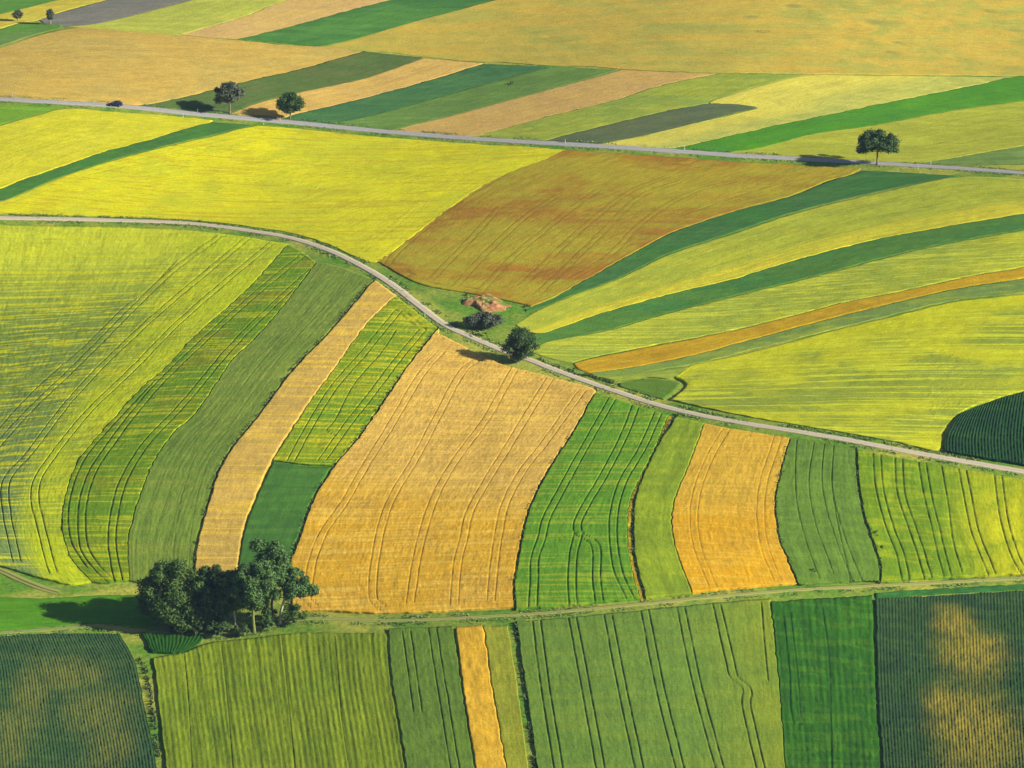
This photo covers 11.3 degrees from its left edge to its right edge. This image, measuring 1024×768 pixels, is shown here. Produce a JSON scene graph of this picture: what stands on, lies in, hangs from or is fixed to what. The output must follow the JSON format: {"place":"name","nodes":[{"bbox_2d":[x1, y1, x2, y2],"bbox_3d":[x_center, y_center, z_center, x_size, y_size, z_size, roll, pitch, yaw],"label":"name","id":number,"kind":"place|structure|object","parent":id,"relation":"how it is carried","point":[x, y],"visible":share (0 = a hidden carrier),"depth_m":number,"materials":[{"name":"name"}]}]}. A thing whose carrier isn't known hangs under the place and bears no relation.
{"place":"outdoors","nodes":[
{"label":"outdoors","id":0,"kind":"place"},
{"bbox_2d":[0,567,59,594],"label":"field edge track","id":1,"kind":"structure","parent":0,"point":[23,580],"depth_m":1215.62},
{"bbox_2d":[0,623,93,634],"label":"grass track","id":2,"kind":"structure","parent":0,"point":[70,627],"depth_m":1195.15,"materials":[{"name":"green plant"}]},
{"bbox_2d":[0,0,1023,767],"bbox_3d":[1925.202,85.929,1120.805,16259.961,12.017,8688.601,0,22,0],"label":"ground","id":3,"kind":"structure","parent":0,"point":[448,304],"depth_m":1291.33,"materials":[{"name":"green plant"}]},
{"bbox_2d":[11,9,23,19],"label":"tree","id":4,"kind":"object","parent":3,"relation":"on","point":[18,13],"visible":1,"depth_m":1610.81,"materials":[{"name":"green plant"}]},
{"bbox_2d":[0,0,55,13],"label":"meadow patch","id":5,"kind":"object","parent":3,"relation":"on","point":[6,6],"visible":1,"depth_m":1633.62,"materials":[{"name":"green plant"}]},
{"bbox_2d":[0,105,60,124],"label":"grass patch","id":6,"kind":"object","parent":3,"relation":"on","point":[8,113],"visible":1,"depth_m":1520.10,"materials":[{"name":"green plant"}]},
{"bbox_2d":[0,23,62,45],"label":"meadow patch","id":7,"kind":"object","parent":3,"relation":"on","point":[11,33],"visible":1,"depth_m":1599.39,"materials":[{"name":"green plant"}]},
{"bbox_2d":[46,8,53,23],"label":"tree","id":8,"kind":"object","parent":3,"relation":"on","point":[49,13],"visible":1,"depth_m":1605.35,"materials":[{"name":"green plant"}]},
{"bbox_2d":[0,0,103,28],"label":"rapeseed crop","id":9,"kind":"object","parent":3,"relation":"on","point":[35,13],"visible":0.98,"depth_m":1624.92,"materials":[{"name":"yellow plant"}]},
{"bbox_2d":[0,633,156,767],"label":"maize crop","id":10,"kind":"object","parent":3,"relation":"on","point":[71,700],"visible":1,"depth_m":1162.72,"materials":[{"name":"green plant"}]},
{"bbox_2d":[0,595,158,630],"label":"grass patch","id":11,"kind":"object","parent":3,"relation":"on","point":[23,613],"visible":0.93,"depth_m":1202.81,"materials":[{"name":"green plant"}]},
{"bbox_2d":[0,108,212,188],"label":"rapeseed crop","id":12,"kind":"object","parent":3,"relation":"on","point":[40,143],"visible":1,"depth_m":1506.55,"materials":[{"name":"yellow plant"}]},
{"bbox_2d":[39,0,189,26],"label":"fallow patch","id":13,"kind":"object","parent":3,"relation":"on","point":[103,11],"visible":1,"depth_m":1620.79,"materials":[{"name":"grey soil"}]},
{"bbox_2d":[0,122,251,200],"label":"clover crop","id":14,"kind":"object","parent":3,"relation":"on","point":[33,182],"visible":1,"depth_m":1497.75,"materials":[{"name":"green plant"}]},
{"bbox_2d":[0,224,287,585],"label":"barley crop","id":15,"kind":"object","parent":3,"relation":"on","point":[100,327],"visible":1,"depth_m":1368.71,"materials":[{"name":"yellow plant"}]},
{"bbox_2d":[142,632,203,653],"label":"maize crop","id":16,"kind":"object","parent":3,"relation":"on","point":[157,643],"visible":1,"depth_m":1190.29,"materials":[{"name":"green plant"}]},
{"bbox_2d":[134,557,214,631],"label":"oak tree","id":17,"kind":"object","parent":3,"relation":"on","point":[169,599],"visible":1,"depth_m":1192.14,"materials":[{"name":"green plant"}]},
{"bbox_2d":[71,0,284,34],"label":"barley crop","id":18,"kind":"object","parent":3,"relation":"on","point":[185,17],"visible":1,"depth_m":1612.85,"materials":[{"name":"yellow plant"}]},
{"bbox_2d":[0,28,358,104],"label":"wheat crop","id":19,"kind":"object","parent":3,"relation":"on","point":[101,65],"visible":1,"depth_m":1568.52,"materials":[{"name":"yellow plant"}]},
{"bbox_2d":[174,625,194,633],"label":"bush","id":20,"kind":"object","parent":3,"relation":"on","point":[182,632],"visible":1,"depth_m":1193.84,"materials":[{"name":"green plant"}]},
{"bbox_2d":[62,245,314,584],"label":"oat crop","id":21,"kind":"object","parent":3,"relation":"on","point":[109,474],"visible":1,"depth_m":1296.18,"materials":[{"name":"green plant"}]},
{"bbox_2d":[188,619,208,634],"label":"bush","id":22,"kind":"object","parent":3,"relation":"on","point":[201,626],"visible":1,"depth_m":1193.24,"materials":[{"name":"green plant"}]},
{"bbox_2d":[188,564,231,620],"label":"oak tree","id":23,"kind":"object","parent":3,"relation":"on","point":[211,578],"visible":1,"depth_m":1193.11,"materials":[{"name":"green plant"}]},
{"bbox_2d":[205,618,231,635],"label":"bush","id":24,"kind":"object","parent":3,"relation":"on","point":[223,624],"visible":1,"depth_m":1192.78,"materials":[{"name":"green plant"}]},
{"bbox_2d":[214,568,244,626],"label":"oak tree","id":25,"kind":"object","parent":3,"relation":"on","point":[228,603],"visible":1,"depth_m":1190.72,"materials":[{"name":"green plant"}]},
{"bbox_2d":[213,81,245,113],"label":"roadside tree","id":26,"kind":"object","parent":3,"relation":"on","point":[229,92],"visible":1,"depth_m":1531.98,"materials":[{"name":"green plant"}]},
{"bbox_2d":[233,623,250,636],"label":"bush","id":27,"kind":"object","parent":3,"relation":"on","point":[238,631],"visible":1,"depth_m":1192.61,"materials":[{"name":"green plant"}]},
{"bbox_2d":[128,262,372,585],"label":"oat crop","id":28,"kind":"object","parent":3,"relation":"on","point":[171,504],"visible":0.95,"depth_m":1299.12,"materials":[{"name":"green plant"}]},
{"bbox_2d":[222,560,281,632],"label":"ash tree","id":29,"kind":"object","parent":3,"relation":"on","point":[255,591],"visible":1,"depth_m":1188.56,"materials":[{"name":"green plant"}]},
{"bbox_2d":[244,601,277,621],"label":"bush","id":30,"kind":"object","parent":3,"relation":"on","point":[267,610],"visible":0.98,"depth_m":1196.42,"materials":[{"name":"green plant"}]},
{"bbox_2d":[258,614,274,628],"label":"bush","id":31,"kind":"object","parent":3,"relation":"on","point":[267,619],"visible":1,"depth_m":1194.87,"materials":[{"name":"green plant"}]},
{"bbox_2d":[248,536,292,620],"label":"ash tree","id":32,"kind":"object","parent":3,"relation":"on","point":[275,556],"visible":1,"depth_m":1191.88,"materials":[{"name":"green plant"}]},
{"bbox_2d":[154,632,403,767],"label":"rye crop","id":33,"kind":"object","parent":3,"relation":"on","point":[309,700],"visible":1,"depth_m":1161.10,"materials":[{"name":"green plant"}]},
{"bbox_2d":[140,51,421,113],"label":"potato crop","id":34,"kind":"object","parent":3,"relation":"on","point":[356,66],"visible":0.91,"depth_m":1564.93,"materials":[{"name":"green plant"}]},
{"bbox_2d":[0,125,562,262],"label":"rapeseed crop","id":35,"kind":"object","parent":3,"relation":"on","point":[372,199],"visible":1,"depth_m":1481.61,"materials":[{"name":"yellow plant"}]},
{"bbox_2d":[180,0,387,38],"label":"stubble patch","id":36,"kind":"object","parent":3,"relation":"on","point":[283,14],"visible":1,"depth_m":1613.77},
{"bbox_2d":[238,461,330,565],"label":"clover crop","id":37,"kind":"object","parent":3,"relation":"on","point":[285,496],"visible":0.73,"depth_m":1253.50,"materials":[{"name":"green plant"}]},
{"bbox_2d":[275,91,305,118],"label":"roadside tree","id":38,"kind":"object","parent":3,"relation":"on","point":[290,102],"visible":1,"depth_m":1532.76,"materials":[{"name":"green plant"}]},
{"bbox_2d":[280,603,307,623],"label":"bush","id":39,"kind":"object","parent":3,"relation":"on","point":[290,614],"visible":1,"depth_m":1195.86,"materials":[{"name":"green plant"}]},
{"bbox_2d":[269,566,320,624],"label":"ash tree","id":40,"kind":"object","parent":3,"relation":"on","point":[291,583],"visible":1,"depth_m":1192.48,"materials":[{"name":"green plant"}]},
{"bbox_2d":[195,280,396,572],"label":"wheat crop","id":41,"kind":"object","parent":3,"relation":"on","point":[245,466],"visible":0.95,"depth_m":1287.50,"materials":[{"name":"yellow plant"}]},
{"bbox_2d":[273,297,436,466],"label":"oat crop","id":42,"kind":"object","parent":3,"relation":"on","point":[359,382],"visible":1,"depth_m":1322.20,"materials":[{"name":"plant"}]},
{"bbox_2d":[229,58,482,118],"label":"ripe crop","id":43,"kind":"object","parent":3,"relation":"on","point":[414,72],"visible":0.98,"depth_m":1562.52,"materials":[{"name":"yellow plant"}]},
{"bbox_2d":[239,0,492,45],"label":"beet crop","id":44,"kind":"object","parent":3,"relation":"on","point":[352,24],"visible":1,"depth_m":1611.34,"materials":[{"name":"green plant"}]},
{"bbox_2d":[282,64,551,123],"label":"clover crop","id":45,"kind":"object","parent":3,"relation":"on","point":[475,76],"visible":1,"depth_m":1557.18,"materials":[{"name":"green plant"}]},
{"bbox_2d":[389,626,473,767],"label":"pea crop","id":46,"kind":"object","parent":3,"relation":"on","point":[426,685],"visible":1,"depth_m":1158.64,"materials":[{"name":"green plant"}]},
{"bbox_2d":[291,329,595,614],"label":"wheat crop","id":47,"kind":"object","parent":3,"relation":"on","point":[423,497],"visible":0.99,"depth_m":1260.95,"materials":[{"name":"yellow plant"}]},
{"bbox_2d":[335,67,616,129],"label":"oat crop","id":48,"kind":"object","parent":3,"relation":"on","point":[488,94],"visible":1,"depth_m":1552.30,"materials":[{"name":"green plant"}]},
{"bbox_2d":[456,625,505,767],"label":"wheat crop","id":49,"kind":"object","parent":3,"relation":"on","point":[484,731],"visible":1,"depth_m":1156.72,"materials":[{"name":"yellow plant"}]},
{"bbox_2d":[462,311,504,328],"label":"bush","id":50,"kind":"object","parent":3,"relation":"on","point":[485,320],"visible":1,"depth_m":1365.98,"materials":[{"name":"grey plant"}]},
{"bbox_2d":[462,293,511,312],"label":"rubble heap","id":51,"kind":"object","parent":3,"relation":"on","point":[487,302],"visible":1,"depth_m":1383.21,"materials":[{"name":"soil"}]},
{"bbox_2d":[483,625,527,767],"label":"barley crop","id":52,"kind":"object","parent":3,"relation":"on","point":[503,675],"visible":1,"depth_m":1158.49,"materials":[{"name":"green plant"}]},
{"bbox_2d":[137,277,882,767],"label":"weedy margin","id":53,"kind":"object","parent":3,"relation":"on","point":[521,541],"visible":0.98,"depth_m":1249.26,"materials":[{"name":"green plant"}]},
{"bbox_2d":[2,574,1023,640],"bbox_3d":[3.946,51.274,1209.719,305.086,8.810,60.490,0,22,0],"label":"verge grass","id":54,"kind":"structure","parent":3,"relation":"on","point":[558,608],"depth_m":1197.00,"materials":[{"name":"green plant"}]},
{"bbox_2d":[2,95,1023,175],"bbox_3d":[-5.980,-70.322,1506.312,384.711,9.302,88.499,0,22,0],"label":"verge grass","id":55,"kind":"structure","parent":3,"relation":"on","point":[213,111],"depth_m":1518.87,"materials":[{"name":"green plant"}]},
{"bbox_2d":[499,325,540,362],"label":"tree","id":56,"kind":"object","parent":3,"relation":"on","point":[518,346],"visible":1,"depth_m":1342.82,"materials":[{"name":"green plant"}]},
{"bbox_2d":[395,70,712,135],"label":"stubble patch","id":57,"kind":"object","parent":3,"relation":"on","point":[608,87],"visible":1,"depth_m":1544.16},
{"bbox_2d":[515,393,667,610],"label":"pea crop","id":58,"kind":"object","parent":3,"relation":"on","point":[574,550],"visible":1,"depth_m":1245.00,"materials":[{"name":"green plant"}]},
{"bbox_2d":[584,372,614,383],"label":"hedge","id":59,"kind":"object","parent":3,"relation":"on","point":[605,379],"visible":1,"depth_m":1335.83,"materials":[{"name":"green plant"}]},
{"bbox_2d":[378,150,860,306],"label":"poppy crop","id":60,"kind":"object","parent":3,"relation":"on","point":[553,226],"visible":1,"depth_m":1453.38,"materials":[{"name":"plant"}]},
{"bbox_2d":[471,73,805,140],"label":"barley crop","id":61,"kind":"object","parent":3,"relation":"on","point":[685,93],"visible":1,"depth_m":1538.13,"materials":[{"name":"green plant"}]},
{"bbox_2d":[601,366,689,380],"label":"barley crop","id":62,"kind":"object","parent":3,"relation":"on","point":[672,373],"visible":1,"depth_m":1338.33,"materials":[{"name":"green plant"}]},
{"bbox_2d":[538,103,755,142],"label":"fallow patch","id":63,"kind":"object","parent":3,"relation":"on","point":[652,123],"visible":1,"depth_m":1524.72,"materials":[{"name":"green plant"}]},
{"bbox_2d":[618,379,681,399],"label":"grass patch","id":64,"kind":"object","parent":3,"relation":"on","point":[660,389],"visible":1,"depth_m":1330.31,"materials":[{"name":"green plant"}]},
{"bbox_2d":[627,416,672,599],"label":"weedy crop","id":65,"kind":"object","parent":3,"relation":"on","point":[629,535],"visible":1,"depth_m":1238.51,"materials":[{"name":"plant"}]},
{"bbox_2d":[516,598,784,767],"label":"pea crop","id":66,"kind":"object","parent":3,"relation":"on","point":[693,686],"visible":1,"depth_m":1161.99,"materials":[{"name":"green plant"}]},
{"bbox_2d":[633,417,704,599],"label":"barley crop","id":67,"kind":"object","parent":3,"relation":"on","point":[660,570],"visible":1,"depth_m":1246.40,"materials":[{"name":"green plant"}]},
{"bbox_2d":[324,0,1023,75],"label":"wheat crop","id":68,"kind":"object","parent":3,"relation":"on","point":[917,37],"visible":1,"depth_m":1596.21,"materials":[{"name":"yellow plant"}]},
{"bbox_2d":[672,423,796,593],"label":"wheat crop","id":69,"kind":"object","parent":3,"relation":"on","point":[725,535],"visible":1,"depth_m":1247.08,"materials":[{"name":"plant"}]},
{"bbox_2d":[524,171,957,311],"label":"clover crop","id":70,"kind":"object","parent":3,"relation":"on","point":[860,183],"visible":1,"depth_m":1451.41,"materials":[{"name":"green plant"}]},
{"bbox_2d":[515,176,1023,332],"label":"barley crop","id":71,"kind":"object","parent":3,"relation":"on","point":[939,203],"visible":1,"depth_m":1430.72,"materials":[{"name":"plant"}]},
{"bbox_2d":[532,214,1023,344],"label":"alfalfa crop","id":72,"kind":"object","parent":3,"relation":"on","point":[831,261],"visible":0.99,"depth_m":1404.03,"materials":[{"name":"green plant"}]},
{"bbox_2d":[533,230,1023,362],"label":"barley crop","id":73,"kind":"object","parent":3,"relation":"on","point":[918,268],"visible":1,"depth_m":1386.71,"materials":[{"name":"plant"}]},
{"bbox_2d":[573,267,1023,372],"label":"ripe crop","id":74,"kind":"object","parent":3,"relation":"on","point":[656,353],"visible":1,"depth_m":1365.78,"materials":[{"name":"plant"}]},
{"bbox_2d":[588,279,1023,376],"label":"bean crop","id":75,"kind":"object","parent":3,"relation":"on","point":[1005,288],"visible":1,"depth_m":1366.96,"materials":[{"name":"green plant"}]},
{"bbox_2d":[602,75,1010,148],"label":"rye crop","id":76,"kind":"object","parent":3,"relation":"on","point":[793,99],"visible":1,"depth_m":1544.02,"materials":[{"name":"yellow plant"}]},
{"bbox_2d":[771,595,879,767],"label":"alfalfa crop","id":77,"kind":"object","parent":3,"relation":"on","point":[825,658],"visible":1,"depth_m":1170.98,"materials":[{"name":"green plant"}]},
{"bbox_2d":[776,438,878,585],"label":"pea crop","id":78,"kind":"object","parent":3,"relation":"on","point":[822,531],"visible":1,"depth_m":1249.65,"materials":[{"name":"green plant"}]},
{"bbox_2d":[670,294,1023,450],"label":"barley crop","id":79,"kind":"object","parent":3,"relation":"on","point":[922,378],"visible":1,"depth_m":1333.67,"materials":[{"name":"plant"}]},
{"bbox_2d":[672,76,1023,151],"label":"alfalfa crop","id":80,"kind":"object","parent":3,"relation":"on","point":[1005,90],"visible":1,"depth_m":1535.85,"materials":[{"name":"green plant"}]},
{"bbox_2d":[730,101,1023,162],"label":"barley crop","id":81,"kind":"object","parent":3,"relation":"on","point":[954,133],"visible":0.93,"depth_m":1516.51,"materials":[{"name":"yellow plant"}]},
{"bbox_2d":[856,128,901,164],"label":"spreading tree","id":82,"kind":"object","parent":3,"relation":"on","point":[872,140],"visible":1,"depth_m":1489.77,"materials":[{"name":"green plant"}]},
{"bbox_2d":[857,450,1023,581],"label":"pea crop","id":83,"kind":"object","parent":3,"relation":"on","point":[929,521],"visible":1,"depth_m":1255.94,"materials":[{"name":"plant"}]},
{"bbox_2d":[874,584,1023,598],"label":"grass margin","id":84,"kind":"object","parent":3,"relation":"on","point":[955,590],"depth_m":1221.46,"materials":[{"name":"green plant"}]},
{"bbox_2d":[875,590,1023,767],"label":"maize crop","id":85,"kind":"object","parent":3,"relation":"on","point":[950,678],"visible":1,"depth_m":1175.99,"materials":[{"name":"green plant"}]},
{"bbox_2d":[919,146,1023,164],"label":"bean crop","id":86,"kind":"object","parent":3,"relation":"on","point":[1012,156],"visible":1,"depth_m":1496.13,"materials":[{"name":"green plant"}]},
{"bbox_2d":[930,164,1023,170],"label":"barley crop","id":87,"kind":"object","parent":3,"relation":"on","point":[1014,167],"visible":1,"depth_m":1487.32,"materials":[{"name":"plant"}]},
{"bbox_2d":[944,391,1023,466],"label":"maize crop","id":88,"kind":"object","parent":3,"relation":"on","point":[993,431],"visible":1,"depth_m":1300.91,"materials":[{"name":"green plant"}]},
{"bbox_2d":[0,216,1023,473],"bbox_3d":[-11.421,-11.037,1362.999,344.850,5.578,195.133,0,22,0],"label":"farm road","id":89,"kind":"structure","parent":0,"point":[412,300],"depth_m":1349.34,"materials":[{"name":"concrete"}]},
{"bbox_2d":[0,97,1023,174],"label":"road","id":90,"kind":"structure","parent":0,"point":[406,133],"depth_m":1517.45,"materials":[{"name":"grey asphalt"}]},
{"bbox_2d":[108,100,122,106],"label":"car","id":91,"kind":"object","parent":90,"relation":"on","point":[116,103],"visible":1,"depth_m":1530.06,"materials":[{"name":"paint"}]},
{"bbox_2d":[94,576,1023,636],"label":"dirt track","id":92,"kind":"structure","parent":0,"point":[121,628],"depth_m":1198.93,"materials":[{"name":"beige soil"}]}
]}

